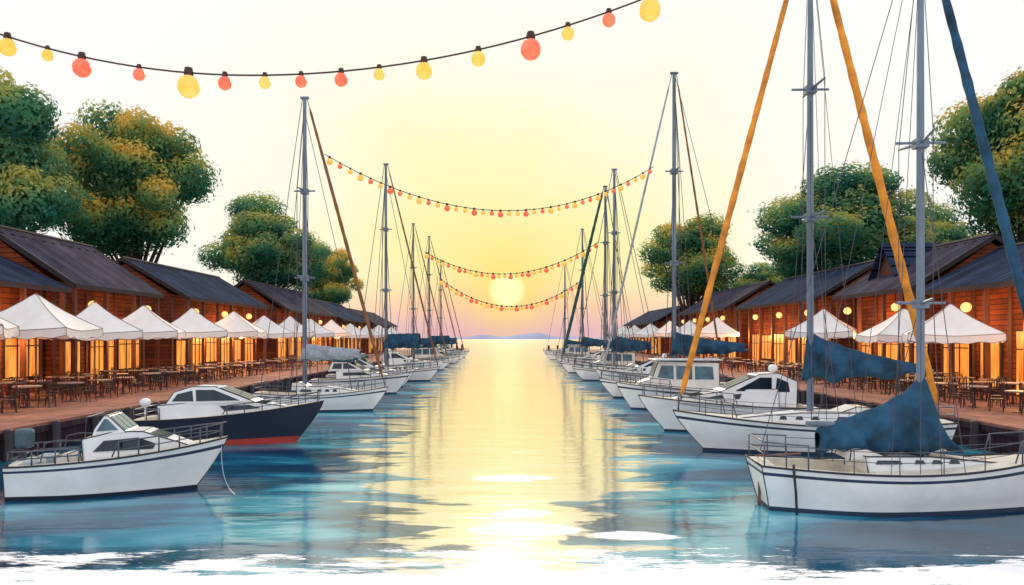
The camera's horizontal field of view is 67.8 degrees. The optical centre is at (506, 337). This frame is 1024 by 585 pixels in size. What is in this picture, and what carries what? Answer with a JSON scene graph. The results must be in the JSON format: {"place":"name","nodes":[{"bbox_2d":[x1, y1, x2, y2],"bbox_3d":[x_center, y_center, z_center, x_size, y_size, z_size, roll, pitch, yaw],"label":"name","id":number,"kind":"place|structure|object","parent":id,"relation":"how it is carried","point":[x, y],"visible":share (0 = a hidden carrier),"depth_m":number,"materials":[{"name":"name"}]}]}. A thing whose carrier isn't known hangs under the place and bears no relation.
{"place":"outdoors","nodes":[
{"label":"outdoors","id":0,"kind":"place"},
{"bbox_2d":[0,361,380,460],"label":"quay wall","id":1,"kind":"structure","parent":0,"point":[67,427],"depth_m":28.76,"materials":[{"name":"brown wood"}]},
{"bbox_2d":[0,349,411,432],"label":"promenade","id":2,"kind":"structure","parent":1,"relation":"on","point":[13,420],"depth_m":37.46,"materials":[{"name":"brown wood"}]},
{"bbox_2d":[0,385,17,413],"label":"chair","id":3,"kind":"object","parent":2,"relation":"on","point":[14,400],"visible":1,"depth_m":30.40,"materials":[{"name":"metal"}]},
{"bbox_2d":[0,317,19,339],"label":"market umbrella","id":4,"kind":"object","parent":2,"relation":"on","point":[9,330],"visible":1,"depth_m":32.35,"materials":[{"name":"white fabric"}]},
{"bbox_2d":[12,381,29,406],"bbox_3d":[-21.247,2.456,33.328,0.570,1.093,0.502,0,0,29],"label":"chair","id":5,"kind":"object","parent":2,"relation":"on","point":[20,394],"visible":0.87,"depth_m":33.35,"materials":[{"name":"metal"}]},
{"bbox_2d":[12,385,41,407],"bbox_3d":[-20.618,2.538,32.767,1.124,0.924,1.124,0,0,0],"label":"table","id":6,"kind":"object","parent":2,"relation":"on","point":[27,387],"visible":0.98,"depth_m":32.68,"materials":[{"name":"metal"}]},
{"bbox_2d":[0,256,71,395],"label":"restaurant","id":7,"kind":"structure","parent":2,"relation":"on","point":[18,282],"depth_m":40.25},
{"bbox_2d":[3,338,38,378],"bbox_3d":[-25.912,0.950,40.750,0.156,2.500,2.930,0,0,0],"label":"window","id":8,"kind":"structure","parent":7,"relation":"in","point":[11,348],"depth_m":40.23,"materials":[{"name":"yellow"}]},
{"bbox_2d":[38,382,56,407],"bbox_3d":[-19.777,2.456,32.817,0.570,1.093,0.502,0,0,4],"label":"chair","id":9,"kind":"object","parent":2,"relation":"on","point":[48,395],"visible":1,"depth_m":32.69,"materials":[{"name":"metal"}]},
{"bbox_2d":[0,293,103,400],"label":"market umbrella","id":10,"kind":"object","parent":2,"relation":"on","point":[35,316],"visible":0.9,"depth_m":35.17,"materials":[{"name":"white fabric"}]},
{"bbox_2d":[57,382,83,401],"bbox_3d":[-20.391,2.547,35.653,1.102,0.905,1.102,0,0,0],"label":"table","id":11,"kind":"object","parent":2,"relation":"on","point":[70,383],"visible":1,"depth_m":35.47,"materials":[{"name":"metal"}]},
{"bbox_2d":[0,225,163,389],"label":"restaurant","id":12,"kind":"structure","parent":2,"relation":"on","point":[88,274],"depth_m":47.07},
{"bbox_2d":[66,339,80,387],"bbox_3d":[-25.935,1.550,45.333,0.110,2.900,2.149,0,0,0],"label":"door","id":13,"kind":"structure","parent":12,"relation":"in","point":[68,342],"depth_m":45.21,"materials":[{"name":"glass"}]},
{"bbox_2d":[88,340,113,384],"bbox_3d":[-25.912,1.300,48.800,0.156,3.400,2.904,0,0,0],"label":"window","id":14,"kind":"structure","parent":12,"relation":"in","point":[99,344],"depth_m":48.31,"materials":[{"name":"yellow"}]},
{"bbox_2d":[117,339,139,369],"bbox_3d":[-25.912,0.950,52.267,0.156,2.500,2.904,0,0,0],"label":"window","id":15,"kind":"structure","parent":12,"relation":"in","point":[123,346],"depth_m":51.73,"materials":[{"name":"yellow"}]},
{"bbox_2d":[80,378,96,401],"bbox_3d":[-19.548,2.456,35.646,0.570,1.093,0.502,0,0,4],"label":"chair","id":16,"kind":"object","parent":2,"relation":"on","point":[91,390],"visible":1,"depth_m":35.57,"materials":[{"name":"wood"}]},
{"bbox_2d":[49,301,142,392],"bbox_3d":[-22.282,0.513,41.197,4.332,4.954,4.332,0,0,-32],"label":"market umbrella","id":17,"kind":"object","parent":2,"relation":"on","point":[108,322],"visible":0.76,"depth_m":40.41,"materials":[{"name":"white fabric"}]},
{"bbox_2d":[121,305,185,385],"bbox_3d":[-22.477,0.480,47.198,4.389,5.020,4.389,0,0,-17],"label":"market umbrella","id":18,"kind":"object","parent":2,"relation":"on","point":[149,322],"visible":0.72,"depth_m":46.20,"materials":[{"name":"white fabric"}]},
{"bbox_2d":[115,256,268,375],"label":"restaurant","id":19,"kind":"structure","parent":2,"relation":"on","point":[213,298],"depth_m":63.56},
{"bbox_2d":[174,339,184,374],"bbox_3d":[-25.935,1.550,60.583,0.110,2.900,1.963,0,0,0],"label":"door","id":20,"kind":"structure","parent":19,"relation":"in","point":[179,345],"depth_m":60.26,"materials":[{"name":"glass"}]},
{"bbox_2d":[190,338,200,372],"bbox_3d":[-25.912,1.300,63.750,0.156,3.400,2.670,0,0,0],"label":"window","id":21,"kind":"structure","parent":19,"relation":"in","point":[196,342],"depth_m":63.56,"materials":[{"name":"yellow"}]},
{"bbox_2d":[205,337,215,362],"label":"window","id":22,"kind":"structure","parent":19,"relation":"in","point":[210,343],"depth_m":66.47,"materials":[{"name":"yellow"}]},
{"bbox_2d":[220,337,229,369],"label":"window","id":23,"kind":"structure","parent":19,"relation":"in","point":[224,343],"depth_m":69.74,"materials":[{"name":"yellow"}]},
{"bbox_2d":[235,338,240,368],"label":"door","id":24,"kind":"structure","parent":19,"relation":"in","point":[237,341],"depth_m":73.32,"materials":[{"name":"glass"}]},
{"bbox_2d":[245,338,252,367],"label":"window","id":25,"kind":"structure","parent":19,"relation":"in","point":[248,341],"depth_m":76.52,"materials":[{"name":"yellow"}]},
{"bbox_2d":[171,307,227,379],"bbox_3d":[-22.229,0.429,53.797,4.479,5.122,4.479,0,0,-24],"label":"market umbrella","id":26,"kind":"object","parent":2,"relation":"on","point":[192,322],"visible":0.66,"depth_m":52.65,"materials":[{"name":"white fabric"}]},
{"bbox_2d":[208,311,266,373],"bbox_3d":[-22.376,0.392,62.498,4.542,5.195,4.542,0,0,-9],"label":"market umbrella","id":27,"kind":"object","parent":2,"relation":"on","point":[234,324],"visible":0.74,"depth_m":61.41,"materials":[{"name":"white fabric"}]},
{"bbox_2d":[239,315,293,369],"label":"market umbrella","id":28,"kind":"object","parent":2,"relation":"on","point":[274,329],"visible":0.75,"depth_m":69.15,"materials":[{"name":"white fabric"}]},
{"bbox_2d":[234,279,337,363],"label":"restaurant","id":29,"kind":"structure","parent":2,"relation":"on","point":[263,293],"depth_m":88.44},
{"bbox_2d":[278,338,285,362],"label":"window","id":30,"kind":"structure","parent":29,"relation":"in","point":[280,348],"depth_m":87.54,"materials":[{"name":"yellow"}]},
{"bbox_2d":[279,315,313,366],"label":"market umbrella","id":31,"kind":"object","parent":2,"relation":"on","point":[290,322],"visible":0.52,"depth_m":76.97,"materials":[{"name":"white fabric"}]},
{"bbox_2d":[301,318,333,363],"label":"market umbrella","id":32,"kind":"object","parent":2,"relation":"on","point":[320,331],"visible":0.62,"depth_m":85.93,"materials":[{"name":"white fabric"}]},
{"bbox_2d":[322,319,350,346],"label":"market umbrella","id":33,"kind":"object","parent":2,"relation":"on","point":[335,328],"visible":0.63,"depth_m":95.84,"materials":[{"name":"white fabric"}]},
{"bbox_2d":[313,299,369,353],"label":"restaurant","id":34,"kind":"structure","parent":2,"relation":"on","point":[344,317],"depth_m":123.32},
{"bbox_2d":[332,323,369,337],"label":"market umbrella","id":35,"kind":"object","parent":2,"relation":"on","point":[349,327],"visible":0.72,"depth_m":107.06,"materials":[{"name":"white fabric"}]},
{"bbox_2d":[361,325,381,355],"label":"market umbrella","id":36,"kind":"object","parent":2,"relation":"on","point":[374,333],"visible":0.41,"depth_m":119.03,"materials":[{"name":"white fabric"}]},
{"bbox_2d":[347,308,396,352],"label":"restaurant","id":37,"kind":"structure","parent":2,"relation":"on","point":[372,317],"depth_m":149.25},
{"bbox_2d":[324,154,653,217],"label":"string lights","id":38,"kind":"object","parent":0,"point":[360,177],"visible":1,"depth_m":45.46},
{"bbox_2d":[424,242,597,278],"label":"string lights","id":39,"kind":"object","parent":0,"point":[528,274],"visible":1,"depth_m":89.76},
{"bbox_2d":[0,339,1023,584],"bbox_3d":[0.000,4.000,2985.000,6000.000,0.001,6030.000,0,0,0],"label":"water","id":40,"kind":"structure","parent":0,"point":[506,461],"depth_m":16.94,"materials":[{"name":"blue liquid"}]},
{"bbox_2d":[2,429,13,461],"bbox_3d":[-16.100,3.880,24.600,0.323,1.840,0.340,0,0,0],"label":"mooring piling","id":41,"kind":"object","parent":40,"relation":"in","point":[7,442],"visible":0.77,"depth_m":24.48,"materials":[{"name":"wood"}]},
{"bbox_2d":[51,420,60,447],"bbox_3d":[-16.100,3.880,27.200,0.323,1.840,0.340,0,0,0],"label":"mooring piling","id":42,"kind":"object","parent":40,"relation":"in","point":[55,430],"visible":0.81,"depth_m":27.07,"materials":[{"name":"wood"}]},
{"bbox_2d":[1,409,257,500],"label":"motor boat","id":43,"kind":"object","parent":40,"relation":"on","point":[121,454],"visible":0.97,"depth_m":19.24,"materials":[{"name":"plastic"}]},
{"bbox_2d":[133,384,323,445],"bbox_3d":[-10.404,3.079,29.000,6.844,2.541,2.558,0,0,-2],"label":"motor boat","id":44,"kind":"object","parent":40,"relation":"on","point":[250,419],"visible":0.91,"depth_m":28.28,"materials":[{"name":"plastic"}]},
{"bbox_2d":[252,96,387,411],"bbox_3d":[-10.104,-4.425,41.800,7.244,17.550,2.644,0,0,3],"label":"sailing boat","id":45,"kind":"object","parent":40,"relation":"on","point":[338,398],"visible":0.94,"depth_m":41.63,"materials":[{"name":"plastic"}]},
{"bbox_2d":[308,358,409,393],"bbox_3d":[-10.404,2.865,54.500,7.044,2.970,2.558,0,0,4],"label":"motor boat","id":46,"kind":"object","parent":40,"relation":"on","point":[360,372],"visible":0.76,"depth_m":53.77,"materials":[{"name":"plastic"}]},
{"bbox_2d":[325,356,414,386],"bbox_3d":[-10.877,2.865,61.500,7.044,2.970,2.558,0,0,3],"label":"motor boat","id":47,"kind":"object","parent":40,"relation":"on","point":[363,361],"visible":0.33,"depth_m":60.85,"materials":[{"name":"plastic"}]},
{"bbox_2d":[358,163,439,380],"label":"sailing boat","id":48,"kind":"object","parent":40,"relation":"on","point":[392,342],"visible":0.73,"depth_m":70.33,"materials":[{"name":"plastic"}]},
{"bbox_2d":[381,348,443,368],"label":"motor boat","id":49,"kind":"object","parent":40,"relation":"on","point":[396,358],"visible":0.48,"depth_m":80.29,"materials":[{"name":"plastic"}]},
{"bbox_2d":[396,223,449,369],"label":"sailing boat","id":50,"kind":"object","parent":40,"relation":"on","point":[425,342],"visible":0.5,"depth_m":93.90,"materials":[{"name":"plastic"}]},
{"bbox_2d":[409,346,452,366],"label":"motor boat","id":51,"kind":"object","parent":40,"relation":"on","point":[423,353],"visible":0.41,"depth_m":103.25,"materials":[{"name":"plastic"}]},
{"bbox_2d":[410,236,460,362],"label":"sailing boat","id":52,"kind":"object","parent":40,"relation":"on","point":[455,358],"visible":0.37,"depth_m":117.93,"materials":[{"name":"plastic"}]},
{"bbox_2d":[439,278,578,311],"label":"string lights","id":53,"kind":"object","parent":52,"relation":"hanging from","point":[486,305],"visible":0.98,"depth_m":117.83},
{"bbox_2d":[431,260,465,359],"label":"sailing boat","id":54,"kind":"object","parent":40,"relation":"on","point":[452,340],"visible":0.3,"depth_m":137.88,"materials":[{"name":"plastic"}]},
{"bbox_2d":[545,265,580,359],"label":"sailing boat","id":55,"kind":"object","parent":40,"relation":"on","point":[553,355],"visible":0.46,"depth_m":135.87,"materials":[{"name":"plastic"}]},
{"bbox_2d":[555,345,592,356],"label":"motor boat","id":56,"kind":"object","parent":40,"relation":"on","point":[571,349],"visible":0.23,"depth_m":121.23,"materials":[{"name":"plastic"}]},
{"bbox_2d":[555,229,608,361],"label":"sailing boat","id":57,"kind":"object","parent":40,"relation":"on","point":[588,342],"visible":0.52,"depth_m":109.88,"materials":[{"name":"plastic"}]},
{"bbox_2d":[563,349,609,362],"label":"motor boat","id":58,"kind":"object","parent":40,"relation":"on","point":[596,355],"visible":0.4,"depth_m":96.35,"materials":[{"name":"plastic"}]},
{"bbox_2d":[560,186,634,372],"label":"sailing boat","id":59,"kind":"object","parent":40,"relation":"on","point":[567,366],"visible":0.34,"depth_m":85.88,"materials":[{"name":"plastic"}]},
{"bbox_2d":[583,350,640,367],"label":"motor boat","id":60,"kind":"object","parent":40,"relation":"on","point":[629,357],"visible":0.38,"depth_m":77.29,"materials":[{"name":"plastic"}]},
{"bbox_2d":[572,169,658,380],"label":"sailing boat","id":61,"kind":"object","parent":40,"relation":"on","point":[620,344],"visible":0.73,"depth_m":70.89,"materials":[{"name":"plastic"}]},
{"bbox_2d":[595,354,666,380],"bbox_3d":[10.591,2.812,61.000,7.078,3.040,2.532,0,0,2],"label":"motor boat","id":62,"kind":"object","parent":40,"relation":"on","point":[643,368],"visible":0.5,"depth_m":60.39,"materials":[{"name":"plastic"}]},
{"bbox_2d":[616,358,725,409],"bbox_3d":[9.504,2.772,42.600,6.844,3.155,2.940,0,0,-1],"label":"motor boat","id":63,"kind":"object","parent":40,"relation":"on","point":[704,373],"visible":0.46,"depth_m":41.87,"materials":[{"name":"plastic"}]},
{"bbox_2d":[599,72,748,397],"bbox_3d":[11.067,-6.625,50.600,9.969,21.950,2.652,0,0,0],"label":"sailing boat","id":64,"kind":"object","parent":40,"relation":"on","point":[681,344],"visible":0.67,"depth_m":50.52,"materials":[{"name":"plastic"}]},
{"bbox_2d":[638,364,821,431],"bbox_3d":[9.305,2.750,32.600,7.450,3.200,2.665,0,0,-2],"label":"motor boat","id":65,"kind":"object","parent":40,"relation":"on","point":[761,388],"visible":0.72,"depth_m":31.91,"materials":[{"name":"plastic"}]},
{"bbox_2d":[673,0,957,455],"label":"sailing boat","id":66,"kind":"object","parent":40,"relation":"on","point":[714,431],"visible":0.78,"depth_m":26.73,"materials":[{"name":"plastic"}]},
{"bbox_2d":[745,0,1023,516],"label":"sailing boat","id":67,"kind":"object","parent":40,"relation":"on","point":[892,463],"visible":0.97,"depth_m":17.46,"materials":[{"name":"plastic"}]},
{"bbox_2d":[970,420,979,449],"bbox_3d":[16.700,3.880,27.200,0.323,1.840,0.340,0,0,0],"label":"mooring piling","id":68,"kind":"object","parent":40,"relation":"in","point":[974,427],"visible":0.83,"depth_m":27.07,"materials":[{"name":"wood"}]},
{"bbox_2d":[0,0,1023,337],"label":"sky","id":69,"kind":"structure","parent":0,"point":[510,131],"materials":[{"name":"yellow"}]},
{"bbox_2d":[452,333,611,338],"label":"hills","id":70,"kind":"structure","parent":0,"point":[533,336],"depth_m":1722.17,"materials":[{"name":"purple"}]},
{"bbox_2d":[591,353,1018,452],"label":"quay wall","id":71,"kind":"structure","parent":0,"point":[984,429],"depth_m":27.17,"materials":[{"name":"brown wood"}]},
{"bbox_2d":[590,349,1023,430],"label":"promenade","id":72,"kind":"structure","parent":71,"relation":"on","point":[997,416],"depth_m":36.86,"materials":[{"name":"brown wood"}]},
{"bbox_2d":[620,324,646,354],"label":"market umbrella","id":73,"kind":"object","parent":72,"relation":"on","point":[634,327],"visible":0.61,"depth_m":130.88,"materials":[{"name":"white fabric"}]},
{"bbox_2d":[632,323,662,356],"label":"market umbrella","id":74,"kind":"object","parent":72,"relation":"on","point":[643,333],"visible":0.72,"depth_m":117.01,"materials":[{"name":"white fabric"}]},
{"bbox_2d":[624,305,683,354],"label":"restaurant","id":75,"kind":"structure","parent":72,"relation":"on","point":[657,318],"depth_m":132.00},
{"bbox_2d":[652,320,678,357],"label":"market umbrella","id":76,"kind":"object","parent":72,"relation":"on","point":[662,331],"visible":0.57,"depth_m":103.72,"materials":[{"name":"white fabric"}]},
{"bbox_2d":[668,320,708,337],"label":"market umbrella","id":77,"kind":"object","parent":72,"relation":"on","point":[688,325],"visible":0.45,"depth_m":92.02,"materials":[{"name":"white fabric"}]},
{"bbox_2d":[694,317,739,365],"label":"market umbrella","id":78,"kind":"object","parent":72,"relation":"on","point":[724,330],"visible":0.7,"depth_m":79.38,"materials":[{"name":"white fabric"}]},
{"bbox_2d":[677,280,775,363],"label":"restaurant","id":79,"kind":"structure","parent":72,"relation":"on","point":[724,310],"depth_m":88.96},
{"bbox_2d":[736,259,874,369],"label":"restaurant","id":80,"kind":"structure","parent":72,"relation":"on","point":[770,319],"depth_m":70.13},
{"bbox_2d":[752,334,758,364],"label":"window","id":81,"kind":"structure","parent":80,"relation":"in","point":[755,337],"depth_m":79.36,"materials":[{"name":"yellow"}]},
{"bbox_2d":[762,334,770,359],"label":"window","id":82,"kind":"structure","parent":80,"relation":"in","point":[766,338],"depth_m":75.98,"materials":[{"name":"yellow"}]},
{"bbox_2d":[774,333,783,367],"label":"window","id":83,"kind":"structure","parent":80,"relation":"in","point":[778,337],"depth_m":72.63,"materials":[{"name":"yellow"}]},
{"bbox_2d":[788,339,796,369],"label":"door","id":84,"kind":"structure","parent":80,"relation":"in","point":[793,350],"depth_m":68.83,"materials":[{"name":"glass"}]},
{"bbox_2d":[785,308,856,379],"bbox_3d":[22.448,0.455,53.999,4.433,5.070,4.433,0,0,32],"label":"market umbrella","id":85,"kind":"object","parent":72,"relation":"on","point":[842,328],"visible":0.66,"depth_m":52.88,"materials":[{"name":"white fabric"}]},
{"bbox_2d":[855,308,928,390],"bbox_3d":[22.404,0.656,42.998,4.084,4.670,4.084,0,0,9],"label":"market umbrella","id":86,"kind":"object","parent":72,"relation":"on","point":[886,331],"visible":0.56,"depth_m":42.45,"materials":[{"name":"white fabric"}]},
{"bbox_2d":[832,232,1003,384],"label":"restaurant","id":87,"kind":"structure","parent":72,"relation":"on","point":[953,255],"depth_m":50.90},
{"bbox_2d":[862,342,872,379],"bbox_3d":[25.912,1.300,55.267,0.156,3.400,2.280,0,0,0],"label":"window","id":88,"kind":"structure","parent":87,"relation":"in","point":[865,347],"depth_m":54.70,"materials":[{"name":"yellow"}]},
{"bbox_2d":[877,342,899,359],"bbox_3d":[25.912,0.950,51.800,0.156,2.500,2.904,0,0,0],"label":"window","id":89,"kind":"structure","parent":87,"relation":"in","point":[891,348],"depth_m":51.29,"materials":[{"name":"yellow"}]},
{"bbox_2d":[905,343,928,383],"bbox_3d":[25.912,1.300,48.333,0.156,3.400,2.904,0,0,0],"label":"window","id":90,"kind":"structure","parent":87,"relation":"in","point":[906,345],"depth_m":48.40,"materials":[{"name":"yellow"}]},
{"bbox_2d":[902,303,1006,397],"bbox_3d":[22.113,0.636,37.999,4.118,4.710,4.118,0,0,24],"label":"market umbrella","id":91,"kind":"object","parent":72,"relation":"on","point":[962,327],"visible":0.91,"depth_m":36.72,"materials":[{"name":"white fabric"}]},
{"bbox_2d":[948,381,965,405],"bbox_3d":[19.847,2.456,33.659,0.502,1.093,0.570,0,0,-36],"label":"chair","id":92,"kind":"object","parent":72,"relation":"on","point":[951,391],"visible":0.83,"depth_m":33.70,"materials":[{"name":"metal"}]},
{"bbox_2d":[960,383,975,408],"bbox_3d":[19.551,2.456,32.318,0.502,1.093,0.570,0,0,44],"label":"chair","id":93,"kind":"object","parent":72,"relation":"on","point":[966,395],"visible":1,"depth_m":32.20,"materials":[{"name":"metal"}]},
{"bbox_2d":[913,242,1023,396],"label":"restaurant","id":94,"kind":"structure","parent":72,"relation":"on","point":[982,289],"depth_m":40.81},
{"bbox_2d":[943,344,970,390],"bbox_3d":[25.912,1.300,43.958,0.156,3.400,2.605,0,0,0],"label":"window","id":95,"kind":"structure","parent":94,"relation":"in","point":[962,351],"depth_m":43.50,"materials":[{"name":"yellow"}]},
{"bbox_2d":[979,342,1002,393],"bbox_3d":[25.935,1.550,40.875,0.110,2.900,1.912,0,0,0],"label":"door","id":96,"kind":"structure","parent":94,"relation":"in","point":[996,350],"depth_m":40.46,"materials":[{"name":"glass"}]},
{"bbox_2d":[1016,329,1022,396],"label":"window","id":97,"kind":"structure","parent":94,"relation":"in","point":[1019,333],"depth_m":38.49,"materials":[{"name":"yellow"}]},
{"bbox_2d":[960,385,989,407],"bbox_3d":[20.176,2.542,32.883,1.114,0.915,1.114,0,0,0],"label":"table","id":98,"kind":"object","parent":72,"relation":"on","point":[977,386],"visible":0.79,"depth_m":32.71,"materials":[{"name":"metal"}]},
{"bbox_2d":[988,382,1005,407],"bbox_3d":[20.984,2.456,32.641,0.570,1.093,0.502,0,0,15],"label":"chair","id":99,"kind":"object","parent":72,"relation":"on","point":[1003,385],"visible":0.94,"depth_m":32.50,"materials":[{"name":"wood"}]},
{"bbox_2d":[1004,390,1023,413],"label":"table","id":100,"kind":"object","parent":72,"relation":"on","point":[1017,391],"visible":0.94,"depth_m":30.30,"materials":[{"name":"metal"}]},
{"bbox_3d":[5.900,-0.923,8.000,0.209,11.045,0.220,0,0,0],"label":"light pole","id":101,"kind":"object","parent":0,"visible":0},
{"bbox_2d":[0,0,660,97],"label":"string lights","id":102,"kind":"object","parent":101,"relation":"hanging from","point":[188,85],"visible":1,"depth_m":7.96},
{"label":"ground","id":103,"kind":"structure","parent":0,"visible":0},
{"bbox_2d":[0,67,94,233],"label":"tree","id":104,"kind":"object","parent":103,"relation":"on","point":[32,164],"visible":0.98,"depth_m":58.01,"materials":[{"name":"green plant"}]},
{"bbox_2d":[51,98,222,262],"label":"tree","id":105,"kind":"object","parent":103,"relation":"on","point":[129,161],"visible":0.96,"depth_m":72.52,"materials":[{"name":"green plant"}]},
{"bbox_2d":[194,188,331,288],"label":"tree","id":106,"kind":"object","parent":103,"relation":"on","point":[250,246],"visible":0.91,"depth_m":104.32,"materials":[{"name":"green plant"}]},
{"bbox_2d":[291,238,363,306],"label":"tree","id":107,"kind":"object","parent":103,"relation":"on","point":[330,281],"visible":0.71,"depth_m":144.54,"materials":[{"name":"green plant"}]},
{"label":"ground","id":108,"kind":"structure","parent":0,"visible":0},
{"bbox_2d":[636,210,751,321],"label":"tree","id":109,"kind":"object","parent":108,"relation":"on","point":[660,253],"visible":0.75,"depth_m":118.28,"materials":[{"name":"green plant"}]},
{"bbox_2d":[728,262,794,287],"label":"tree","id":110,"kind":"object","parent":108,"relation":"on","point":[760,274],"visible":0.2,"depth_m":129.92,"materials":[{"name":"green plant"}]},
{"bbox_2d":[747,160,943,279],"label":"tree","id":111,"kind":"object","parent":108,"relation":"on","point":[867,239],"visible":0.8,"depth_m":80.76,"materials":[{"name":"green plant"}]},
{"bbox_2d":[912,201,983,242],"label":"tree","id":112,"kind":"object","parent":108,"relation":"on","point":[951,230],"visible":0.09,"depth_m":93.65,"materials":[{"name":"green plant"}]},
{"bbox_2d":[925,66,1023,242],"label":"tree","id":113,"kind":"object","parent":108,"relation":"on","point":[1002,113],"visible":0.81,"depth_m":59.53,"materials":[{"name":"green plant"}]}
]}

